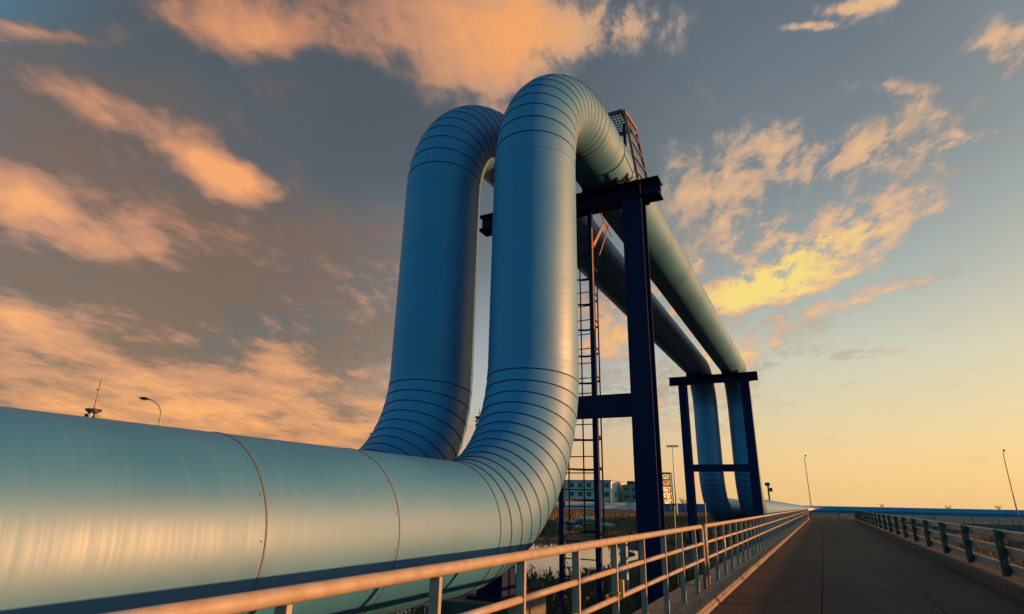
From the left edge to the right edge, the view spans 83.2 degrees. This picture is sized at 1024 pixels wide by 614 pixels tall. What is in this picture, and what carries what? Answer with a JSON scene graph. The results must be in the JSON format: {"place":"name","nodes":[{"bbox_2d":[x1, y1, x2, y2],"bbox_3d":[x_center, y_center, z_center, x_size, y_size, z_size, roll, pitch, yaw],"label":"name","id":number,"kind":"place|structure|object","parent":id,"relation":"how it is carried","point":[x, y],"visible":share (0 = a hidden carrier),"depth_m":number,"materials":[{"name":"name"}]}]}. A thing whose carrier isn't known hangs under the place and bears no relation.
{"place":"outdoors","nodes":[
{"label":"outdoors","id":0,"kind":"place"},
{"bbox_2d":[0,0,1023,509],"label":"sky","id":1,"kind":"structure","parent":0,"point":[202,202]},
{"bbox_2d":[393,542,637,613],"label":"pond water","id":2,"kind":"structure","parent":0,"point":[552,562],"depth_m":27.78,"materials":[{"name":"grey liquid"}]},
{"bbox_2d":[679,497,686,512],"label":"bare tree","id":3,"kind":"object","parent":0,"point":[685,504],"visible":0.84,"depth_m":172.91,"materials":[{"name":"brown plant"}]},
{"bbox_2d":[535,503,1023,613],"bbox_3d":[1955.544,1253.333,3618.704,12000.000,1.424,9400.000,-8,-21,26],"label":"ground","id":4,"kind":"structure","parent":0,"point":[688,558],"depth_m":48.35,"materials":[{"name":"plant"}]},
{"bbox_2d":[84,381,101,417],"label":"antenna tower","id":5,"kind":"structure","parent":4,"relation":"on","point":[93,411],"depth_m":184.00,"materials":[{"name":"grey metal"}]},
{"bbox_2d":[139,397,161,425],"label":"street lamp","id":6,"kind":"object","parent":4,"relation":"on","point":[144,398],"visible":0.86,"depth_m":51.92,"materials":[{"name":"grey metal"}]},
{"bbox_2d":[475,407,479,425],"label":"antenna tower","id":7,"kind":"structure","parent":4,"relation":"on","point":[477,418],"depth_m":295.51,"materials":[{"name":"grey metal"}]},
{"bbox_2d":[427,565,545,613],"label":"pipe support","id":8,"kind":"object","parent":4,"relation":"on","point":[502,588],"visible":0.44,"depth_m":7.85,"materials":[{"name":"blue metal"}]},
{"bbox_2d":[515,566,539,583],"bbox_3d":[0.121,7.475,15.498,1.374,1.468,1.300,-8,-21,26],"label":"spiky bush","id":9,"kind":"object","parent":4,"relation":"on","point":[527,574],"visible":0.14,"depth_m":15.51,"materials":[{"name":"plant"}]},
{"bbox_2d":[390,557,722,613],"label":"dry reeds","id":10,"kind":"object","parent":4,"relation":"on","point":[589,588],"visible":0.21,"depth_m":12.86,"materials":[{"name":"plant"}]},
{"bbox_2d":[479,175,668,608],"bbox_3d":[1.165,1.800,12.184,4.490,9.562,1.020,-8,-21,26],"label":"portal frame","id":11,"kind":"object","parent":4,"relation":"on","point":[638,404],"visible":0.45,"depth_m":11.56,"materials":[{"name":"blue metal"}]},
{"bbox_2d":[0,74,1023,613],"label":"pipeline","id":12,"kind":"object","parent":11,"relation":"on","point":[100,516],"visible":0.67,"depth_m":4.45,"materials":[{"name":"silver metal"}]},
{"bbox_2d":[359,105,745,520],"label":"pipeline","id":13,"kind":"object","parent":11,"relation":"on","point":[425,413],"visible":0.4,"depth_m":9.77,"materials":[{"name":"silver metal"}]},
{"bbox_2d":[559,212,611,613],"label":"caged ladder","id":14,"kind":"object","parent":11,"relation":"attached to","point":[597,500],"visible":0.59,"depth_m":11.92,"materials":[{"name":"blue metal"}]},
{"bbox_2d":[609,173,641,190],"bbox_3d":[2.566,-2.756,12.877,0.863,0.462,0.576,-3,-19,11],"label":"twig nest","id":15,"kind":"object","parent":11,"relation":"on","point":[625,179],"visible":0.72,"depth_m":12.84,"materials":[{"name":"brown plant"}]},
{"bbox_2d":[608,109,647,178],"bbox_3d":[1.447,-3.368,14.002,3.607,1.894,0.910,-8,-21,26],"label":"stepover stair","id":16,"kind":"object","parent":11,"relation":"on","point":[624,132],"visible":0.18,"depth_m":13.43,"materials":[{"name":"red metal"}]},
{"bbox_2d":[571,516,594,521],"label":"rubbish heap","id":17,"kind":"object","parent":4,"relation":"on","point":[590,517],"visible":0.38,"depth_m":74.17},
{"bbox_2d":[557,480,623,503],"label":"office block","id":18,"kind":"structure","parent":4,"relation":"on","point":[613,491],"depth_m":252.17,"materials":[{"name":"white concrete"}]},
{"bbox_2d":[554,501,635,509],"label":"site hoarding","id":19,"kind":"object","parent":4,"relation":"on","point":[621,505],"visible":0.25,"depth_m":211.06,"materials":[{"name":"white metal"}]},
{"bbox_2d":[576,523,613,528],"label":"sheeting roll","id":20,"kind":"object","parent":4,"relation":"on","point":[607,525],"visible":0.37,"depth_m":58.83,"materials":[{"name":"plastic"}]},
{"bbox_2d":[617,536,629,613],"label":"marker pillar","id":21,"kind":"structure","parent":4,"relation":"on","point":[624,559],"depth_m":12.29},
{"bbox_2d":[537,529,728,546],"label":"dry reeds","id":22,"kind":"object","parent":4,"relation":"on","point":[672,542],"visible":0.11,"depth_m":41.68,"materials":[{"name":"brown plant"}]},
{"bbox_2d":[621,480,671,503],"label":"office block","id":23,"kind":"structure","parent":4,"relation":"on","point":[628,489],"depth_m":251.05,"materials":[{"name":"white concrete"}]},
{"bbox_2d":[540,510,775,542],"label":"dry reeds","id":24,"kind":"object","parent":4,"relation":"on","point":[551,525],"visible":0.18,"depth_m":61.51,"materials":[{"name":"brown plant"}]},
{"bbox_2d":[662,472,673,504],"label":"scaffold tower","id":25,"kind":"structure","parent":4,"relation":"on","point":[669,479],"depth_m":211.95,"materials":[{"name":"brown metal"}]},
{"bbox_2d":[666,445,677,514],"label":"floodlight mast","id":26,"kind":"object","parent":4,"relation":"on","point":[676,507],"visible":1,"depth_m":138.46,"materials":[{"name":"grey metal"}]},
{"bbox_2d":[674,506,678,587],"bbox_3d":[3.044,4.771,10.606,0.056,2.100,0.028,-8,-21,26],"label":"marker stake","id":27,"kind":"object","parent":4,"relation":"on","point":[676,548],"visible":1,"depth_m":10.70,"materials":[{"name":"grey plastic"}]},
{"bbox_2d":[664,503,706,511],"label":"site hoarding","id":28,"kind":"object","parent":4,"relation":"on","point":[681,508],"visible":0.28,"depth_m":185.84,"materials":[{"name":"blue metal"}]},
{"bbox_2d":[704,503,709,568],"bbox_3d":[4.682,5.825,13.752,0.056,2.160,0.028,-8,-21,26],"label":"marker stake","id":29,"kind":"object","parent":4,"relation":"on","point":[706,532],"visible":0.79,"depth_m":13.88,"materials":[{"name":"grey plastic"}]},
{"bbox_2d":[669,369,765,553],"bbox_3d":[10.977,8.101,30.485,4.680,9.602,1.020,-8,-21,26],"label":"portal frame","id":30,"kind":"object","parent":4,"relation":"on","point":[743,379],"visible":0.74,"depth_m":30.57,"materials":[{"name":"blue metal"}]},
{"bbox_2d":[632,517,808,613],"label":"kerb","id":31,"kind":"structure","parent":4,"relation":"on","point":[709,599],"depth_m":11.07,"materials":[{"name":"concrete"}]},
{"bbox_2d":[101,525,707,613],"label":"metal railing","id":32,"kind":"object","parent":31,"relation":"on","point":[282,599],"visible":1,"depth_m":3.84,"materials":[{"name":"metal"}]},
{"bbox_2d":[610,580,624,597],"bbox_3d":[1.101,2.923,5.973,0.153,0.170,0.070,7,-20,-18],"label":"tag plate","id":33,"kind":"object","parent":32,"relation":"attached to","point":[622,591],"visible":1,"depth_m":5.97,"materials":[{"name":"yellow metal"}]},
{"bbox_2d":[702,509,808,585],"bbox_3d":[23.004,16.979,46.562,0.074,1.060,85.542,-8,-21,26],"label":"metal railing","id":34,"kind":"object","parent":31,"relation":"on","point":[784,522],"visible":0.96,"depth_m":16.27,"materials":[{"name":"metal"}]},
{"bbox_2d":[765,482,772,524],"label":"speaker pole","id":35,"kind":"object","parent":4,"relation":"on","point":[767,484],"visible":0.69,"depth_m":56.04,"materials":[{"name":"grey metal"}]},
{"bbox_2d":[804,455,812,516],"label":"street lamp","id":36,"kind":"object","parent":4,"relation":"on","point":[808,485],"visible":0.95,"depth_m":117.50,"materials":[{"name":"grey metal"}]},
{"bbox_2d":[809,512,1023,526],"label":"roadside barrier","id":37,"kind":"object","parent":4,"relation":"on","point":[964,523],"visible":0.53,"depth_m":79.81,"materials":[{"name":"metal"}]},
{"bbox_2d":[853,518,1023,601],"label":"kerb","id":38,"kind":"structure","parent":4,"relation":"on","point":[1013,586],"depth_m":15.80,"materials":[{"name":"concrete"}]},
{"bbox_2d":[854,510,1023,578],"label":"guardrail","id":39,"kind":"object","parent":38,"relation":"on","point":[1003,565],"visible":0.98,"depth_m":16.51,"materials":[{"name":"grey metal"}]},
{"bbox_2d":[865,514,1023,532],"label":"roadside barrier","id":40,"kind":"object","parent":4,"relation":"on","point":[1017,529],"visible":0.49,"depth_m":69.74,"materials":[{"name":"metal"}]},
{"bbox_2d":[1003,449,1020,524],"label":"street lamp","id":41,"kind":"object","parent":4,"relation":"on","point":[1011,486],"visible":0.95,"depth_m":95.27,"materials":[{"name":"grey metal"}]},
{"bbox_2d":[709,519,1023,613],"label":"road","id":42,"kind":"structure","parent":0,"point":[819,566],"depth_m":13.67,"materials":[{"name":"grey asphalt"}]},
{"bbox_2d":[900,528,1023,567],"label":"dry grass","id":43,"kind":"structure","parent":0,"point":[962,547],"depth_m":42.87,"materials":[{"name":"brown plant"}]},
{"bbox_2d":[1007,540,1023,545],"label":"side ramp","id":44,"kind":"structure","parent":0,"point":[1012,541],"depth_m":46.83,"materials":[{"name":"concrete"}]}
]}

